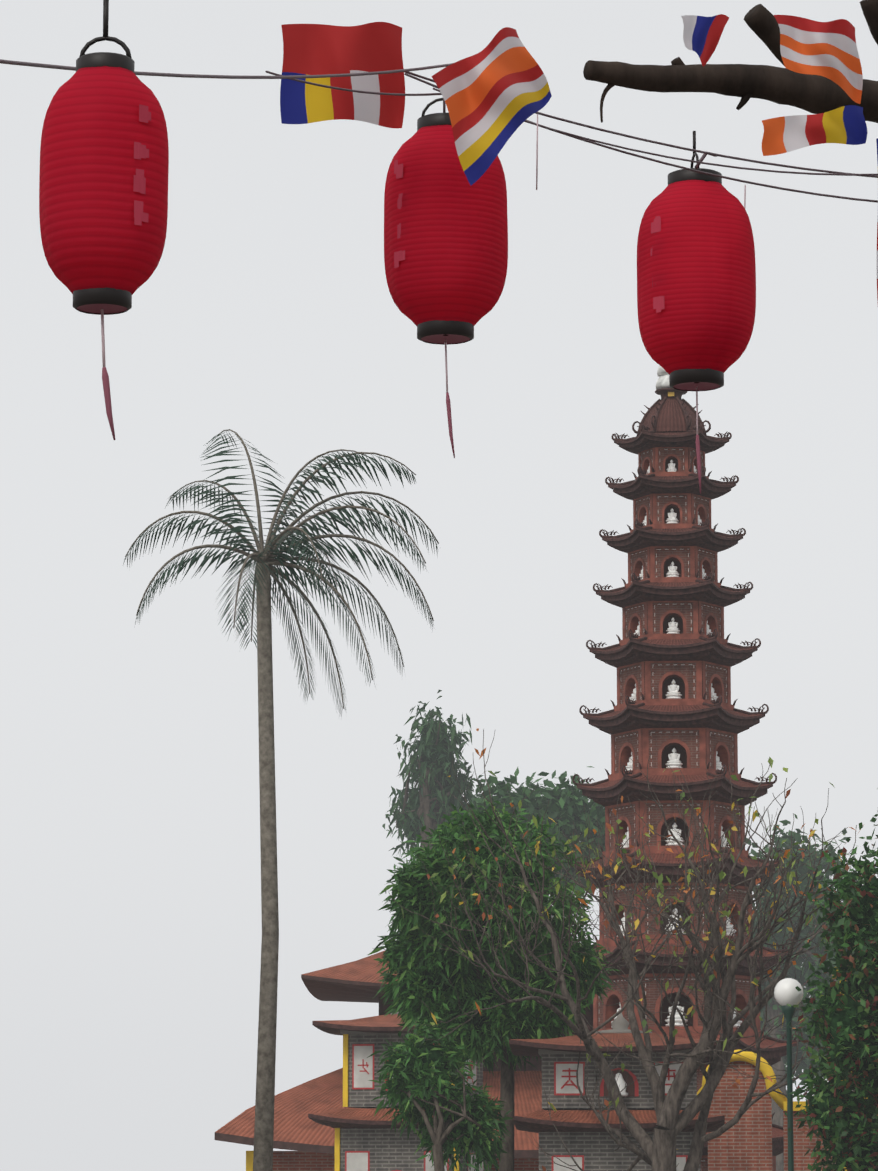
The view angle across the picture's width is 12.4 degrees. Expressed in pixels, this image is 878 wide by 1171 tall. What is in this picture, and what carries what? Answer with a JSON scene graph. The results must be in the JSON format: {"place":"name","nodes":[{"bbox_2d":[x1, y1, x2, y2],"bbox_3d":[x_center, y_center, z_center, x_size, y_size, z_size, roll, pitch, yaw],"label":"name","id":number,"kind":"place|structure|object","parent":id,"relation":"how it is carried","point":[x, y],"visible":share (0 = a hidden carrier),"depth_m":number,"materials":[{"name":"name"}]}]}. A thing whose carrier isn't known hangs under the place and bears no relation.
{"place":"outdoors","nodes":[
{"label":"outdoors","id":0,"kind":"place"},
{"bbox_2d":[39,0,168,439],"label":"lantern","id":1,"kind":"object","parent":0,"point":[103,181],"visible":1,"depth_m":5.79,"materials":[{"name":"fabric"}]},
{"bbox_2d":[215,951,592,1170],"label":"temple hall","id":2,"kind":"structure","parent":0,"point":[310,1142],"depth_m":79.77,"materials":[{"name":"red tile"}]},
{"bbox_2d":[0,59,877,207],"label":"hanging wires","id":3,"kind":"object","parent":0,"point":[410,74],"visible":0.69,"depth_m":9.46,"materials":[{"name":"grey"}]},
{"bbox_2d":[280,22,404,127],"bbox_3d":[-0.202,-1.127,8.871,0.307,0.240,0.098,4,-9,-25],"label":"flag","id":4,"kind":"object","parent":3,"relation":"hanging from","point":[315,49],"visible":0.96,"depth_m":8.86,"materials":[{"name":"multicoloured fabric"}]},
{"bbox_2d":[384,98,507,457],"bbox_3d":[0.015,-0.727,9.140,0.281,0.892,0.281,-1,-9,5],"label":"lantern","id":5,"kind":"object","parent":3,"relation":"hanging from","point":[446,243],"visible":0.81,"depth_m":9.05,"materials":[{"name":"fabric"}]},
{"bbox_2d":[432,27,551,185],"bbox_3d":[0.133,-1.053,8.823,0.095,0.401,0.367,-7,-11,41],"label":"flag","id":6,"kind":"object","parent":3,"relation":"attached to","point":[496,93],"visible":1,"depth_m":8.78,"materials":[{"name":"multicoloured fabric"}]},
{"bbox_2d":[637,131,755,493],"bbox_3d":[0.641,-0.680,10.022,0.295,0.922,0.298,1,-9,-5],"label":"lantern","id":7,"kind":"object","parent":3,"relation":"hanging from","point":[696,286],"visible":0.98,"depth_m":9.93,"materials":[{"name":"fabric"}]},
{"bbox_2d":[876,138,877,299],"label":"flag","id":8,"kind":"object","parent":3,"relation":"attached to","point":[877,230],"visible":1,"depth_m":10.38,"materials":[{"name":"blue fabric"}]},
{"bbox_2d":[0,0,877,1170],"label":"sky","id":9,"kind":"structure","parent":0,"point":[267,314],"materials":[{"name":"white"}]},
{"bbox_2d":[553,366,802,1170],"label":"pagoda tower","id":10,"kind":"structure","parent":0,"point":[673,656],"depth_m":74.43,"materials":[{"name":"red brick"}]},
{"bbox_2d":[681,14,728,66],"bbox_3d":[0.652,-1.344,9.847,0.072,0.119,0.158,-4,-9,25],"label":"flag","id":11,"kind":"object","parent":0,"point":[701,36],"visible":1,"depth_m":9.84,"materials":[{"name":"multicoloured fabric"}]},
{"bbox_2d":[583,0,877,122],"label":"branch","id":12,"kind":"object","parent":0,"point":[815,94],"visible":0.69,"depth_m":11.58,"materials":[{"name":"brown plant"}]},
{"bbox_2d":[762,105,867,155],"bbox_3d":[0.970,-1.162,10.287,0.369,0.178,0.068,7,-11,-37],"label":"flag","id":13,"kind":"object","parent":12,"relation":"attached to","point":[840,125],"visible":1,"depth_m":10.26,"materials":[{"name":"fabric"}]},
{"bbox_2d":[774,15,862,103],"bbox_3d":[0.944,-1.292,9.834,0.284,0.187,0.092,6,-11,-37],"label":"flag","id":14,"kind":"object","parent":12,"relation":"attached to","point":[828,50],"visible":1,"depth_m":9.82,"materials":[{"name":"multicoloured fabric"}]},
{"label":"ground","id":15,"kind":"structure","parent":0,"visible":0},
{"bbox_2d":[123,429,438,1170],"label":"palm tree","id":16,"kind":"object","parent":15,"relation":"on","point":[263,557],"visible":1,"depth_m":61.74,"materials":[{"name":"green plant"}]},
{"bbox_2d":[308,1012,497,1170],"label":"stupa","id":17,"kind":"object","parent":15,"relation":"on","point":[366,1139],"visible":0.4,"depth_m":69.58,"materials":[{"name":"grey brick"}]},
{"bbox_2d":[382,690,483,863],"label":"tall tree","id":18,"kind":"object","parent":15,"relation":"on","point":[428,799],"visible":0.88,"depth_m":99.48,"materials":[{"name":"green plant"}]},
{"bbox_2d":[367,1009,512,1170],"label":"mango tree","id":19,"kind":"object","parent":15,"relation":"on","point":[422,1071],"visible":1,"depth_m":63.52,"materials":[{"name":"green plant"}]},
{"bbox_2d":[368,800,619,1170],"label":"mango tree","id":20,"kind":"object","parent":15,"relation":"on","point":[422,967],"visible":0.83,"depth_m":66.17,"materials":[{"name":"green plant"}]},
{"bbox_2d":[441,766,604,902],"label":"trees","id":21,"kind":"object","parent":15,"relation":"on","point":[565,806],"visible":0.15,"depth_m":163.81,"materials":[{"name":"green plant"}]},
{"bbox_2d":[509,1009,724,1170],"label":"building","id":22,"kind":"structure","parent":15,"relation":"on","point":[587,1140],"depth_m":63.72,"materials":[{"name":"brick"}]},
{"bbox_2d":[388,728,877,1170],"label":"bare tree","id":23,"kind":"object","parent":15,"relation":"on","point":[659,1149],"visible":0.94,"depth_m":61.44,"materials":[{"name":"brown plant"}]},
{"bbox_2d":[697,1050,832,1170],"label":"brick gate wall","id":24,"kind":"structure","parent":15,"relation":"on","point":[744,1143],"depth_m":69.26,"materials":[{"name":"red brick"}]},
{"bbox_2d":[774,978,802,1170],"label":"street lamp","id":25,"kind":"object","parent":15,"relation":"on","point":[786,991],"visible":0.98,"depth_m":58.62,"materials":[{"name":"white"}]},
{"bbox_2d":[745,814,854,1170],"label":"tree","id":26,"kind":"object","parent":15,"relation":"on","point":[774,1009],"visible":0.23,"depth_m":94.94,"materials":[{"name":"green plant"}]},
{"bbox_2d":[785,811,877,1170],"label":"almond tree","id":27,"kind":"object","parent":15,"relation":"on","point":[844,1028],"visible":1,"depth_m":57.29,"materials":[{"name":"green plant"}]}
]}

